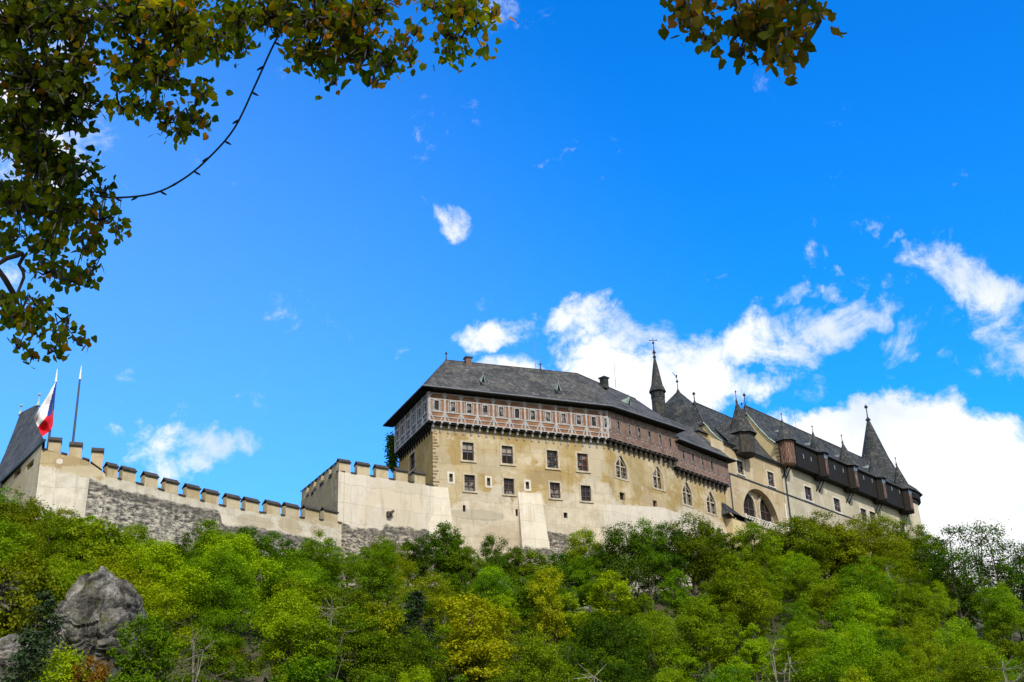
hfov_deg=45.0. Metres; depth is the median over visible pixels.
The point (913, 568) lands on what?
broadleaf tree
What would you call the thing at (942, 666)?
broadleaf tree
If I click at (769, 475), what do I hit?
window
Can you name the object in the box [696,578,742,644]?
broadleaf tree
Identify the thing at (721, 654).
slender tree
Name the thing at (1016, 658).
shrub
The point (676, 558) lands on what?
broadleaf tree
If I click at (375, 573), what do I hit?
broadleaf tree
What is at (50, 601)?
conifer
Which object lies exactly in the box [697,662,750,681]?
broadleaf tree
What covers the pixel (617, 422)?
gallery window
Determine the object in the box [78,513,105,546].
slender tree
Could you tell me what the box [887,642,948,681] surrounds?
broadleaf tree
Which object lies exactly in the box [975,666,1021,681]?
broadleaf tree
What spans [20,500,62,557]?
shrub
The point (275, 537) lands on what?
slender tree
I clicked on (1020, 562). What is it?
sparse tree
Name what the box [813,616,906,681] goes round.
broadleaf tree
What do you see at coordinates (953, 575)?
sparse tree
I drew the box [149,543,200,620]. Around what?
broadleaf tree
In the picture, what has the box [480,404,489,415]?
gallery window
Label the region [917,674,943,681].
broadleaf tree
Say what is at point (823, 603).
broadleaf tree
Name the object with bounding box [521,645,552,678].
shrub
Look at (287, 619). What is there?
broadleaf tree
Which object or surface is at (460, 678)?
slender tree
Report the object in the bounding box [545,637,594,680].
broadleaf tree
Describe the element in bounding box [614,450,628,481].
gothic window
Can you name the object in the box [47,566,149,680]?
rock outcrop
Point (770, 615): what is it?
slender tree
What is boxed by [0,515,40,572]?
broadleaf tree
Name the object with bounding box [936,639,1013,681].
broadleaf tree
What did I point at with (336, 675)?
shrub
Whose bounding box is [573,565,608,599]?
slender tree
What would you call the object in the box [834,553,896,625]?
broadleaf tree
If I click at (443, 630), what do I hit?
slender tree
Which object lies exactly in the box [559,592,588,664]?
slender tree
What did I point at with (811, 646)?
broadleaf tree
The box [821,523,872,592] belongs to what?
slender tree
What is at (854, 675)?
slender tree
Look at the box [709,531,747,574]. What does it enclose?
slender tree
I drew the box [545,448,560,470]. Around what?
window
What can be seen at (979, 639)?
shrub
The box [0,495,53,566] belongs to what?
broadleaf tree
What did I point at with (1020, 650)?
slender tree
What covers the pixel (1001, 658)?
slender tree
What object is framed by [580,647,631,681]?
slender tree
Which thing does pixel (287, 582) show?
slender tree
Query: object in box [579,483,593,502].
window
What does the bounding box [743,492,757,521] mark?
arched window
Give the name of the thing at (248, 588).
broadleaf tree
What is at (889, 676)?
broadleaf tree
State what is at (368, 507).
bastion
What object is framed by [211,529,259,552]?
broadleaf tree
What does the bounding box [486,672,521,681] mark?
broadleaf tree
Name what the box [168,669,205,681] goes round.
shrub
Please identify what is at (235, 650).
shrub
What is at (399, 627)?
slender tree
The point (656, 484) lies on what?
gothic window
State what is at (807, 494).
window
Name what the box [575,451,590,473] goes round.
window
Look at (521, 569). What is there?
slender tree
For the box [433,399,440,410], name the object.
gallery window
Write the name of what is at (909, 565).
slender tree
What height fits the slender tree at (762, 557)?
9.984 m
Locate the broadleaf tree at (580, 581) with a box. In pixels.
[566,555,602,597]
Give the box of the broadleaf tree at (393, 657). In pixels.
[372,623,453,681]
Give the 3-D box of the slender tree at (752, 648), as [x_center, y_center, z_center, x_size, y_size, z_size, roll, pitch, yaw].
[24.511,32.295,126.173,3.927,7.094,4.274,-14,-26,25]
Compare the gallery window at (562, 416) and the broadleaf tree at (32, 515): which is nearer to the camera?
the broadleaf tree at (32, 515)
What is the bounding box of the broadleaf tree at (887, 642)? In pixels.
[860,628,914,681]
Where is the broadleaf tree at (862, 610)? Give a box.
[830,590,897,643]
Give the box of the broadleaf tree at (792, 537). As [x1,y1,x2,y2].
[764,512,840,586]
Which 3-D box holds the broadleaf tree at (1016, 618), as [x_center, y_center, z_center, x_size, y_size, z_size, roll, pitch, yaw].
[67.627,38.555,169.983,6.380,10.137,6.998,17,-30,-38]
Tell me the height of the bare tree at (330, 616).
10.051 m
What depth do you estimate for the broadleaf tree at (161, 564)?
101.66 m
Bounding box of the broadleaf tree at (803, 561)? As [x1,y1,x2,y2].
[779,549,822,602]
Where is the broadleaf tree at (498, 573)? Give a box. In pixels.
[467,564,520,626]
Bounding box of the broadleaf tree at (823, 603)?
[804,575,851,631]
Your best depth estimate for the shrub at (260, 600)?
125.82 m
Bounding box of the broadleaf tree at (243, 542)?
[197,530,287,632]
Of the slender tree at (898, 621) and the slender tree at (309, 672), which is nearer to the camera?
the slender tree at (309, 672)
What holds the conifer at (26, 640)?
on the hillside
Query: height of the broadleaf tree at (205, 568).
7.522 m
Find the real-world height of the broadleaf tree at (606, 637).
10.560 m
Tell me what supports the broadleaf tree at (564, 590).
on the hillside
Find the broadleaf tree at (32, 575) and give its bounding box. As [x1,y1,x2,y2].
[0,545,69,640]
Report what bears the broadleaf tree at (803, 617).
on the hillside
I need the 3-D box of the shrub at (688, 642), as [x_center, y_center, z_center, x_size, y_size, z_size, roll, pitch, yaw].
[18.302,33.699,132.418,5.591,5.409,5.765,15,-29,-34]
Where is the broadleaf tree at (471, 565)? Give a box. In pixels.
[442,544,493,593]
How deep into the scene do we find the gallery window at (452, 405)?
177.19 m
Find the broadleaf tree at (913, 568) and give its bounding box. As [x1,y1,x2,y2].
[880,545,919,586]
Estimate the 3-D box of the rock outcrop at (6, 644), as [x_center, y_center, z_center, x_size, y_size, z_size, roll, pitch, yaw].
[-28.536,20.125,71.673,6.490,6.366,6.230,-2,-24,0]
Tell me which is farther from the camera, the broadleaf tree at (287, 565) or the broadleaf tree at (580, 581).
the broadleaf tree at (580, 581)
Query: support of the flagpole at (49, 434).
on the curtain wall
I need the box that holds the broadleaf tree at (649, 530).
[621,515,672,609]
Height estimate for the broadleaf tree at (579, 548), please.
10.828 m
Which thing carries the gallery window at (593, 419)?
in the palace
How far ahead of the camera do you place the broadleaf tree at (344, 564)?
147.84 m
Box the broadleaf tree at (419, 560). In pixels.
[406,531,446,605]
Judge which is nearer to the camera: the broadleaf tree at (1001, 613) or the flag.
the flag
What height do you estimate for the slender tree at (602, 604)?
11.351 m
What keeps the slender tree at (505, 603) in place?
on the hillside
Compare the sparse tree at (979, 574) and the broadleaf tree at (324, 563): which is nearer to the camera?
the broadleaf tree at (324, 563)
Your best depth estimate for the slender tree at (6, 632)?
83.09 m
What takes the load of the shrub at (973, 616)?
on the hillside
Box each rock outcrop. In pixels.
[0,634,63,681]
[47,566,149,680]
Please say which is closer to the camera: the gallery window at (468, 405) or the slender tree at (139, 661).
the slender tree at (139, 661)
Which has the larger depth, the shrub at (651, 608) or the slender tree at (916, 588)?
the slender tree at (916, 588)
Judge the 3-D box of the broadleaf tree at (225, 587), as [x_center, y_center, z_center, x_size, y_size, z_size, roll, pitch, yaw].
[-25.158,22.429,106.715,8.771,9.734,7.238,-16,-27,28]
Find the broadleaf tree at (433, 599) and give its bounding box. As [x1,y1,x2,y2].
[391,569,466,634]
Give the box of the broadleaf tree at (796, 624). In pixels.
[776,620,810,671]
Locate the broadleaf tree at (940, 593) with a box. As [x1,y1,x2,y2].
[923,579,959,643]
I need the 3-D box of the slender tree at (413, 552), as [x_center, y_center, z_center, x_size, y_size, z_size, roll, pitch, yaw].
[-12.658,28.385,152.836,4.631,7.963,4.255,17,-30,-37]
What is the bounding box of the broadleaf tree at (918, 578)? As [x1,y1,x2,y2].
[905,568,940,604]
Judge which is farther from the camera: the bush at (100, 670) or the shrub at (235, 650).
the shrub at (235, 650)
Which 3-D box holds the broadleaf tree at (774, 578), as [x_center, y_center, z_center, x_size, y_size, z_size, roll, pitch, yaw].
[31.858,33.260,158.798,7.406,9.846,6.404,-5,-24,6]
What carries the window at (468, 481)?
in the palace
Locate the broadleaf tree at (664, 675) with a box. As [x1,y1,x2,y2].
[652,666,695,681]
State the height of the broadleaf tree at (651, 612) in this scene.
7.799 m
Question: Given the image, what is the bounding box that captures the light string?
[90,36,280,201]
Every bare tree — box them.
[164,618,236,681]
[291,594,360,680]
[560,663,606,681]
[750,639,808,681]
[880,563,904,618]
[970,648,1023,681]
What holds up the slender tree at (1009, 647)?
on the hillside
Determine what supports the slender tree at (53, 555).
on the hillside
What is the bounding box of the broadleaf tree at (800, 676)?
[766,654,826,681]
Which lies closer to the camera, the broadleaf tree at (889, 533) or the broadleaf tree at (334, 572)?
the broadleaf tree at (334, 572)
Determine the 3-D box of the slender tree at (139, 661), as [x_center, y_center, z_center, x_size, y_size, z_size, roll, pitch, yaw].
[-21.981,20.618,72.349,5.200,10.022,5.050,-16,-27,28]
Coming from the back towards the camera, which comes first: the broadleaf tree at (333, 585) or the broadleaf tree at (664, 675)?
the broadleaf tree at (333, 585)
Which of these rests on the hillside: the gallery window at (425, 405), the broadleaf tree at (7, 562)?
the broadleaf tree at (7, 562)
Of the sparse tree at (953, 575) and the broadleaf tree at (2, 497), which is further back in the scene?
the sparse tree at (953, 575)
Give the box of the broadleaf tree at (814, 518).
[787,508,853,586]
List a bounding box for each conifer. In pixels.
[0,589,69,681]
[0,627,50,681]
[391,590,454,681]
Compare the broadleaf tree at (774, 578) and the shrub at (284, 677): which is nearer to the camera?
the shrub at (284, 677)
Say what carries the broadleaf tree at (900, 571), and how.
on the hillside
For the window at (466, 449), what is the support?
in the palace
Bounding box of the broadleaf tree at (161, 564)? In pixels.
[114,536,217,626]
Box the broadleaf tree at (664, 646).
[629,611,694,680]
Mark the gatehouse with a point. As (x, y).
(20, 463)
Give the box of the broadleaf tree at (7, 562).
[0,552,17,571]
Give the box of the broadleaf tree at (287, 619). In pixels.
[246,586,336,681]
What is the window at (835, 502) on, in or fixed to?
in the great hall
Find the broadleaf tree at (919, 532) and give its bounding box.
[892,517,935,582]
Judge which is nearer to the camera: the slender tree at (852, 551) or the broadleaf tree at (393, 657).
the broadleaf tree at (393, 657)
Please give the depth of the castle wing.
214.99 m
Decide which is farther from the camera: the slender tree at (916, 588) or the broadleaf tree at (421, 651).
the slender tree at (916, 588)
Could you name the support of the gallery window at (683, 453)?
in the palace
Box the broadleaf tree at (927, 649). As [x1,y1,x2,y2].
[897,615,954,680]
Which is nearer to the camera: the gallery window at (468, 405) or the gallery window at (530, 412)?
the gallery window at (468, 405)
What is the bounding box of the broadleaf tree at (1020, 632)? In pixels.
[1007,596,1023,642]
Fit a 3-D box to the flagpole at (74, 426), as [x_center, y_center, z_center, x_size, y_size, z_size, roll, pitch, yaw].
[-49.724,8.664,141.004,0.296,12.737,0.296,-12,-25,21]
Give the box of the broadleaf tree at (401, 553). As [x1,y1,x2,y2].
[359,534,410,592]
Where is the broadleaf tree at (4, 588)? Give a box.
[0,569,37,634]
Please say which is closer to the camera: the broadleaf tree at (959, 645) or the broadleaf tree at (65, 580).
the broadleaf tree at (65, 580)
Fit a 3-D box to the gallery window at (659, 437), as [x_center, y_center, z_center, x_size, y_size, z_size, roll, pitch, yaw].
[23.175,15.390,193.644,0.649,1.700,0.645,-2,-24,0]
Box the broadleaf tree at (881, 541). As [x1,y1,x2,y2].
[826,512,914,578]
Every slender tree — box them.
[0,610,16,635]
[24,641,110,681]
[45,552,76,585]
[48,514,113,573]
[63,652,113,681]
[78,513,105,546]
[103,609,190,681]
[256,531,288,580]
[265,576,319,653]
[269,654,342,681]
[281,539,304,578]
[284,617,341,681]
[297,549,318,569]
[307,582,349,644]
[334,589,372,666]
[334,598,410,681]
[353,546,373,576]
[375,607,408,678]
[397,593,433,636]
[399,540,422,588]
[427,519,471,583]
[429,623,465,679]
[432,532,466,575]
[432,589,524,681]
[434,572,463,621]
[452,570,474,609]
[453,674,467,681]
[489,592,521,644]
[502,548,535,591]
[523,565,571,674]
[531,598,577,657]
[542,661,590,681]
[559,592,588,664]
[572,568,640,644]
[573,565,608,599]
[578,583,597,606]
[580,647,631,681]
[583,542,622,597]
[622,593,667,677]
[654,648,705,681]
[655,568,692,638]
[688,526,734,589]
[696,582,719,616]
[700,625,747,680]
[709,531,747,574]
[717,552,751,578]
[718,656,759,681]
[735,622,771,681]
[741,580,773,638]
[752,550,791,622]
[759,536,795,615]
[765,576,783,629]
[785,625,818,668]
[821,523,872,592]
[822,598,856,648]
[837,658,852,674]
[838,663,874,681]
[881,663,904,681]
[884,611,917,649]
[888,554,914,587]
[909,581,928,602]
[914,533,961,590]
[925,600,940,640]
[943,577,953,611]
[966,648,1022,681]
[984,622,1023,674]
[998,658,1023,678]
[1014,642,1023,673]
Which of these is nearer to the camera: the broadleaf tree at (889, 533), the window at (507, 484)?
the window at (507, 484)
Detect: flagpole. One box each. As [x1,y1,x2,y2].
[47,369,57,450]
[72,365,81,441]
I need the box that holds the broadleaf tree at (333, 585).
[315,567,342,610]
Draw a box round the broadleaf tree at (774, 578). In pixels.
[740,565,789,636]
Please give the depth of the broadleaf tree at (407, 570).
140.39 m
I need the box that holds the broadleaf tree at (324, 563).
[287,527,350,596]
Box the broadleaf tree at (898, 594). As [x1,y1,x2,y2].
[869,572,911,626]
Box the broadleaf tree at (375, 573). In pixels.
[343,540,409,612]
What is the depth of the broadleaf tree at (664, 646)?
120.83 m
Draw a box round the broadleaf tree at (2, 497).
[0,485,48,563]
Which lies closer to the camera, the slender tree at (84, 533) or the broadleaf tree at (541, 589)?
the slender tree at (84, 533)
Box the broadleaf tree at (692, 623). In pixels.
[667,593,744,681]
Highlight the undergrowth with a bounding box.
[156,576,1022,681]
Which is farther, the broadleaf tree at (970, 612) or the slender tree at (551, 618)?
the broadleaf tree at (970, 612)
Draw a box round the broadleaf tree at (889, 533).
[861,511,917,577]
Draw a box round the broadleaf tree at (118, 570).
[77,546,162,611]
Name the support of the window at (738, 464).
in the castle wing
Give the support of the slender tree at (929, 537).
on the hillside
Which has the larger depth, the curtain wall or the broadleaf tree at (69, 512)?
the curtain wall
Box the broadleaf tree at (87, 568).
[40,551,98,598]
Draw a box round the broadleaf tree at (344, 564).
[335,551,364,593]
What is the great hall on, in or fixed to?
on the hillside
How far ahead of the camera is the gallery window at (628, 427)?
188.98 m
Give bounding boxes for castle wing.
[689,390,788,561]
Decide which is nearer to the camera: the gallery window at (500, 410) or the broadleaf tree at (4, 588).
the broadleaf tree at (4, 588)
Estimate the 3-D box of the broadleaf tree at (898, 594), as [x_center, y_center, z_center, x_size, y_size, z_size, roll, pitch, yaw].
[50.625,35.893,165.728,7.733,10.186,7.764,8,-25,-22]
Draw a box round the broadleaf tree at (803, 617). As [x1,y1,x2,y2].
[780,597,818,636]
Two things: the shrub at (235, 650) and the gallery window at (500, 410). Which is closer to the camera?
the shrub at (235, 650)
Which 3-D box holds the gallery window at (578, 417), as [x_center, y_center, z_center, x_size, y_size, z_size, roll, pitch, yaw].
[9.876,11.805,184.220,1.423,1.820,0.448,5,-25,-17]
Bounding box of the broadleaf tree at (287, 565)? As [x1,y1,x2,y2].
[255,547,326,618]
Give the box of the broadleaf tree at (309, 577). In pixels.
[265,566,320,646]
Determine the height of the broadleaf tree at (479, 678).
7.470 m
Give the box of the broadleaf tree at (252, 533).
[229,524,279,585]
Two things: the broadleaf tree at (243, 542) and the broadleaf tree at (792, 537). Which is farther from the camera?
the broadleaf tree at (792, 537)
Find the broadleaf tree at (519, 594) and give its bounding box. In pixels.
[508,572,579,641]
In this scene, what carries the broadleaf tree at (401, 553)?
on the hillside
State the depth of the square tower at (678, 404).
221.84 m
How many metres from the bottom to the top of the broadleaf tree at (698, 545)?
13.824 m
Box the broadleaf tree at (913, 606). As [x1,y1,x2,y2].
[886,584,949,641]
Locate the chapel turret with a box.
[649,338,666,417]
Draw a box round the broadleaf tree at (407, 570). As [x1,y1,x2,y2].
[353,549,418,610]
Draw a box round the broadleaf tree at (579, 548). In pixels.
[558,527,605,599]
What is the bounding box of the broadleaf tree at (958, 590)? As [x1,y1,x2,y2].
[947,573,981,628]
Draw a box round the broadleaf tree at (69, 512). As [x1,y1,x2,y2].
[36,505,86,555]
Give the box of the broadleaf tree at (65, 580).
[7,557,91,631]
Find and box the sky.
[0,0,1023,593]
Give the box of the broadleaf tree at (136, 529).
[120,521,161,562]
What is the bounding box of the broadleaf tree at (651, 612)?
[619,607,675,670]
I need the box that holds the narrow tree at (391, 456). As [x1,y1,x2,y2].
[383,431,398,471]
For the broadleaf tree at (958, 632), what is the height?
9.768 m
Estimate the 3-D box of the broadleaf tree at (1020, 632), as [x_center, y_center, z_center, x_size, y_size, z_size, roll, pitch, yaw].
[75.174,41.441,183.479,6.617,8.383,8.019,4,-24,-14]
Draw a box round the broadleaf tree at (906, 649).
[893,635,936,681]
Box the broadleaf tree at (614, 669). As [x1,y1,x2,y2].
[582,655,657,681]
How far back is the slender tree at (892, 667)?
112.68 m
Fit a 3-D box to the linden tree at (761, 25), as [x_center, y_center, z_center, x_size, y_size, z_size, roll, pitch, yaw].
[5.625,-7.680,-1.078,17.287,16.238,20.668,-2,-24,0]
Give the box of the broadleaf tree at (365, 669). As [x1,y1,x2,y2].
[314,599,397,681]
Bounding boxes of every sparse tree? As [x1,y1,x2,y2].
[899,525,989,628]
[929,519,1023,644]
[968,535,1023,642]
[987,550,1023,609]
[992,544,1023,611]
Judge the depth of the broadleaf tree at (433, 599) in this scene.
128.20 m
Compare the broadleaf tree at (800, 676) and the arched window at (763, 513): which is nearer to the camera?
the broadleaf tree at (800, 676)
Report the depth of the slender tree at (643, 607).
127.55 m
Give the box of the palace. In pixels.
[383,343,736,595]
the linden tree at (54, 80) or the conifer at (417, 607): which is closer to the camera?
the linden tree at (54, 80)
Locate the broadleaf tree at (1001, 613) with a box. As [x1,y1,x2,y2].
[970,578,1023,640]
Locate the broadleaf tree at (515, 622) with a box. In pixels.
[462,608,525,679]
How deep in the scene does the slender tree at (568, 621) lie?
125.46 m
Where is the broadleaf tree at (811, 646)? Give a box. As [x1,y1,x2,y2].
[797,627,847,681]
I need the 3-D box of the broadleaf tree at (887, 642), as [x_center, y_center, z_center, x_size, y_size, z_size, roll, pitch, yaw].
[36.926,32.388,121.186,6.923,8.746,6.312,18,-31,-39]
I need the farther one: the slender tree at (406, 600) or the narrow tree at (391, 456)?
the narrow tree at (391, 456)
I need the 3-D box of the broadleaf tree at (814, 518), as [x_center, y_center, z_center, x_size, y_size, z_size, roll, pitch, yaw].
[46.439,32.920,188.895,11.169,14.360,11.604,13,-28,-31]
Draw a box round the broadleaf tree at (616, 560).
[580,521,667,605]
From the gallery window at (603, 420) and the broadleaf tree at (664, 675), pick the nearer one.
the broadleaf tree at (664, 675)
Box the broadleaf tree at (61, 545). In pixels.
[20,513,88,574]
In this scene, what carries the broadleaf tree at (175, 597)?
on the hillside
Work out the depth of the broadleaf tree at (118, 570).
95.96 m
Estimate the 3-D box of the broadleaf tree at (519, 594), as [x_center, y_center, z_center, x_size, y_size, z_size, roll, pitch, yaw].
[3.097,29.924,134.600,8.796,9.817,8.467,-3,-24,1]
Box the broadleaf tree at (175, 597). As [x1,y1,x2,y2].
[135,580,200,679]
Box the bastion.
[300,458,433,588]
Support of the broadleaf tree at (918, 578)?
on the hillside
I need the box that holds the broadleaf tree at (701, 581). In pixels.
[688,567,719,591]
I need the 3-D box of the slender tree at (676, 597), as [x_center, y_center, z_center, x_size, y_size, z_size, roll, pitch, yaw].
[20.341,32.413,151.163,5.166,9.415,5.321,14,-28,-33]
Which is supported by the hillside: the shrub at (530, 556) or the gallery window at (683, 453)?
the shrub at (530, 556)
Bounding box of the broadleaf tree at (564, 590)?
[539,566,570,595]
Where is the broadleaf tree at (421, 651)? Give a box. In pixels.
[394,630,445,681]
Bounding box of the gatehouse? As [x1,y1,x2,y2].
[0,392,45,507]
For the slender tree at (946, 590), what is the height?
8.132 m
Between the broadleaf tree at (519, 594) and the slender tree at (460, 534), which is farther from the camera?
the slender tree at (460, 534)
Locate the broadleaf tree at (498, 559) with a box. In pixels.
[472,533,524,587]
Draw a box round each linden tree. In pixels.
[0,0,515,368]
[658,0,846,85]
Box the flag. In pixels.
[34,382,55,435]
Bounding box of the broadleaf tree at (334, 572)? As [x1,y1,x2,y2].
[321,554,343,584]
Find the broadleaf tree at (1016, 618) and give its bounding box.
[980,585,1023,640]
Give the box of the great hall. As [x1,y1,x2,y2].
[741,394,918,559]
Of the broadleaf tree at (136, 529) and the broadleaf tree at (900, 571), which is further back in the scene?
the broadleaf tree at (900, 571)
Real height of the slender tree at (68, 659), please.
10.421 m
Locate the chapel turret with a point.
(657, 391)
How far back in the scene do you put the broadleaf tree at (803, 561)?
171.91 m
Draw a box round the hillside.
[147,581,1023,681]
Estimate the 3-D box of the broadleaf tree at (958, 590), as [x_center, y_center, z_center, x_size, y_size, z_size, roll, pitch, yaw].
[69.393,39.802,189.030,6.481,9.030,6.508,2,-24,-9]
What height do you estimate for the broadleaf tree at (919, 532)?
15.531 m
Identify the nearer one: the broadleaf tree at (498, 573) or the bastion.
the broadleaf tree at (498, 573)
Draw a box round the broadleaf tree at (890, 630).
[870,624,900,651]
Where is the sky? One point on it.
(830, 244)
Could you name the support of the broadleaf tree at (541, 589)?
on the hillside
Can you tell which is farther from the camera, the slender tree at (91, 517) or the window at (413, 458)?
the window at (413, 458)
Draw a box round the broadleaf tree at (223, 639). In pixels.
[181,608,251,681]
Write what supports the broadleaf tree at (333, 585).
on the hillside
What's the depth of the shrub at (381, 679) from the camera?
92.98 m
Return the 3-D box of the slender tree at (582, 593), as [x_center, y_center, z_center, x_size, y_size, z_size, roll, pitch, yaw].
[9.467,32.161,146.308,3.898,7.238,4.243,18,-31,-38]
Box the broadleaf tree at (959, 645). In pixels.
[938,639,984,678]
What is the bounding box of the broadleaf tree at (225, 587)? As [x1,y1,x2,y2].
[180,548,266,633]
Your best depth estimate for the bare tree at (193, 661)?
79.89 m
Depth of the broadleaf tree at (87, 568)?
91.43 m
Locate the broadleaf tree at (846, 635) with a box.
[836,624,881,663]
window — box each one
[407,418,409,430]
[408,450,415,474]
[424,401,426,413]
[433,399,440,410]
[448,401,457,412]
[460,440,476,462]
[462,473,477,492]
[464,402,473,414]
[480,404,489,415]
[496,406,505,417]
[499,443,515,465]
[502,476,516,496]
[512,408,521,418]
[528,409,536,420]
[543,411,552,422]
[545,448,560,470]
[548,480,562,500]
[559,413,567,423]
[574,414,582,425]
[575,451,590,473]
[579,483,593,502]
[589,416,597,426]
[602,417,610,428]
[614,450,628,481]
[616,420,620,431]
[627,424,630,434]
[637,427,641,438]
[647,430,651,441]
[651,459,665,491]
[658,434,661,444]
[681,449,684,459]
[681,474,693,507]
[705,485,717,516]
[735,458,745,476]
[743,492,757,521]
[757,496,773,526]
[766,469,776,488]
[803,484,814,503]
[832,496,842,513]
[859,506,868,523]
[868,509,876,520]
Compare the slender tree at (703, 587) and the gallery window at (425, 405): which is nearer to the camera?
the slender tree at (703, 587)
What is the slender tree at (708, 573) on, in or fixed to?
on the hillside
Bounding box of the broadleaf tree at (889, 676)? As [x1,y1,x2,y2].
[864,647,925,681]
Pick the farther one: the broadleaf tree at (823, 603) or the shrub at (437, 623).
the broadleaf tree at (823, 603)
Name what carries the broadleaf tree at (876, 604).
on the hillside
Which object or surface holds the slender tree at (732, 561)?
on the hillside
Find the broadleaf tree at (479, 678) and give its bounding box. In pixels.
[447,656,505,681]
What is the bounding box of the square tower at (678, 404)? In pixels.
[660,372,723,466]
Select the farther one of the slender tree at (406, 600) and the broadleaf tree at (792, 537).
the broadleaf tree at (792, 537)
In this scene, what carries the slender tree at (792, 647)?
on the hillside
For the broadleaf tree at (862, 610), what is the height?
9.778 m
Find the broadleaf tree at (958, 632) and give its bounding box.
[926,615,1000,669]
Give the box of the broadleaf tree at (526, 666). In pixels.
[500,629,572,681]
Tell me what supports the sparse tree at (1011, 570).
on the hillside
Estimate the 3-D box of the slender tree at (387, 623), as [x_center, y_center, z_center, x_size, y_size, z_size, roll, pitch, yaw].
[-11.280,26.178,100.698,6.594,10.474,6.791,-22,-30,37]
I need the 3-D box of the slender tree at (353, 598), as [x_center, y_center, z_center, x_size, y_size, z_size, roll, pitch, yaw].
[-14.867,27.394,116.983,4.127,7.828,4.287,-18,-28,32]
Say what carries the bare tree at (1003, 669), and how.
on the hillside
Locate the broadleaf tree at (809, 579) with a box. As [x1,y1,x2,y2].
[784,561,837,634]
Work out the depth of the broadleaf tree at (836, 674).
105.64 m
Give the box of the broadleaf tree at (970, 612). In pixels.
[943,586,980,625]
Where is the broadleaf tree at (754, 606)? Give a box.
[706,560,785,641]
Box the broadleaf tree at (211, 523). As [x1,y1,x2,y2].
[183,516,239,599]
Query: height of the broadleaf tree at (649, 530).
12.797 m
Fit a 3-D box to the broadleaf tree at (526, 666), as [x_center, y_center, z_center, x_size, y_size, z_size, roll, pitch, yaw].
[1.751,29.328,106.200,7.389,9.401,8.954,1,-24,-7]
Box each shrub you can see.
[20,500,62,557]
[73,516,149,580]
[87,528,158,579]
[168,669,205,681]
[170,669,220,681]
[202,633,256,680]
[248,580,270,623]
[270,664,301,681]
[320,663,356,680]
[361,673,390,681]
[423,608,446,637]
[513,548,568,590]
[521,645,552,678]
[538,550,582,604]
[640,599,656,614]
[666,630,712,676]
[738,635,777,679]
[768,638,792,675]
[962,599,981,625]
[977,636,992,650]
[1006,654,1021,672]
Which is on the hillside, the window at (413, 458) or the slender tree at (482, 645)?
the slender tree at (482, 645)
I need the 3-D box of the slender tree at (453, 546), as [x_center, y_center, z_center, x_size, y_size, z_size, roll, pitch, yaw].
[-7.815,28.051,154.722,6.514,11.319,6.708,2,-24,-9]
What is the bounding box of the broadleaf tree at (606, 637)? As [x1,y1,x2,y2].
[570,604,656,680]
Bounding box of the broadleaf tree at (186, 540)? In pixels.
[176,530,217,598]
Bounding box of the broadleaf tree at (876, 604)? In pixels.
[847,586,886,609]
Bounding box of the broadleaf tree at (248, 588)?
[230,549,264,627]
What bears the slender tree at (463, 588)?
on the hillside
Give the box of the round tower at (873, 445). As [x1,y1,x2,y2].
[862,404,922,538]
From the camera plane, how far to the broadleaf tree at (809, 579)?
165.18 m
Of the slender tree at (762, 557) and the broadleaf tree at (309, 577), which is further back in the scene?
the slender tree at (762, 557)
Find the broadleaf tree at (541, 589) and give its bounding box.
[523,568,568,644]
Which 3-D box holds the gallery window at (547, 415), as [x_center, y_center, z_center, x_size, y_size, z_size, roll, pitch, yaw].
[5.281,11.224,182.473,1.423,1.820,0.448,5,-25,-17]
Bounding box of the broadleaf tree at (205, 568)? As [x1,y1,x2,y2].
[174,556,220,633]
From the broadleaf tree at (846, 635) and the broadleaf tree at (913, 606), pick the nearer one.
the broadleaf tree at (846, 635)
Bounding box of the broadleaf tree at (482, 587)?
[461,572,512,629]
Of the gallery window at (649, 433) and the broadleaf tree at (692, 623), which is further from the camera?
the gallery window at (649, 433)
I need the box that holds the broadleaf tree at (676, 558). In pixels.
[638,520,699,599]
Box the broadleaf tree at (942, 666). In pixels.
[930,648,976,681]
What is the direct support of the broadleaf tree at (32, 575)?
on the hillside
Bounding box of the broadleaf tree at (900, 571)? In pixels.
[870,555,909,592]
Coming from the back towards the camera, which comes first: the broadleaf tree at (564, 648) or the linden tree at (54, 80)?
the broadleaf tree at (564, 648)
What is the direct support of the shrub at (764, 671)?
on the hillside
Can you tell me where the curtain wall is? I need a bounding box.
[36,437,341,586]
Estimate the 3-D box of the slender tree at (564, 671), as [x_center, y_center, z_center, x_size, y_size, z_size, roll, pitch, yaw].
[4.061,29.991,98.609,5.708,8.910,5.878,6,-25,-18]
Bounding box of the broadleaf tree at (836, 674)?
[797,645,869,681]
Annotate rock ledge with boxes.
[571,606,618,621]
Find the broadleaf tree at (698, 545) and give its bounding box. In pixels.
[651,511,740,599]
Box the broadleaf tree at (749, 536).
[731,521,784,578]

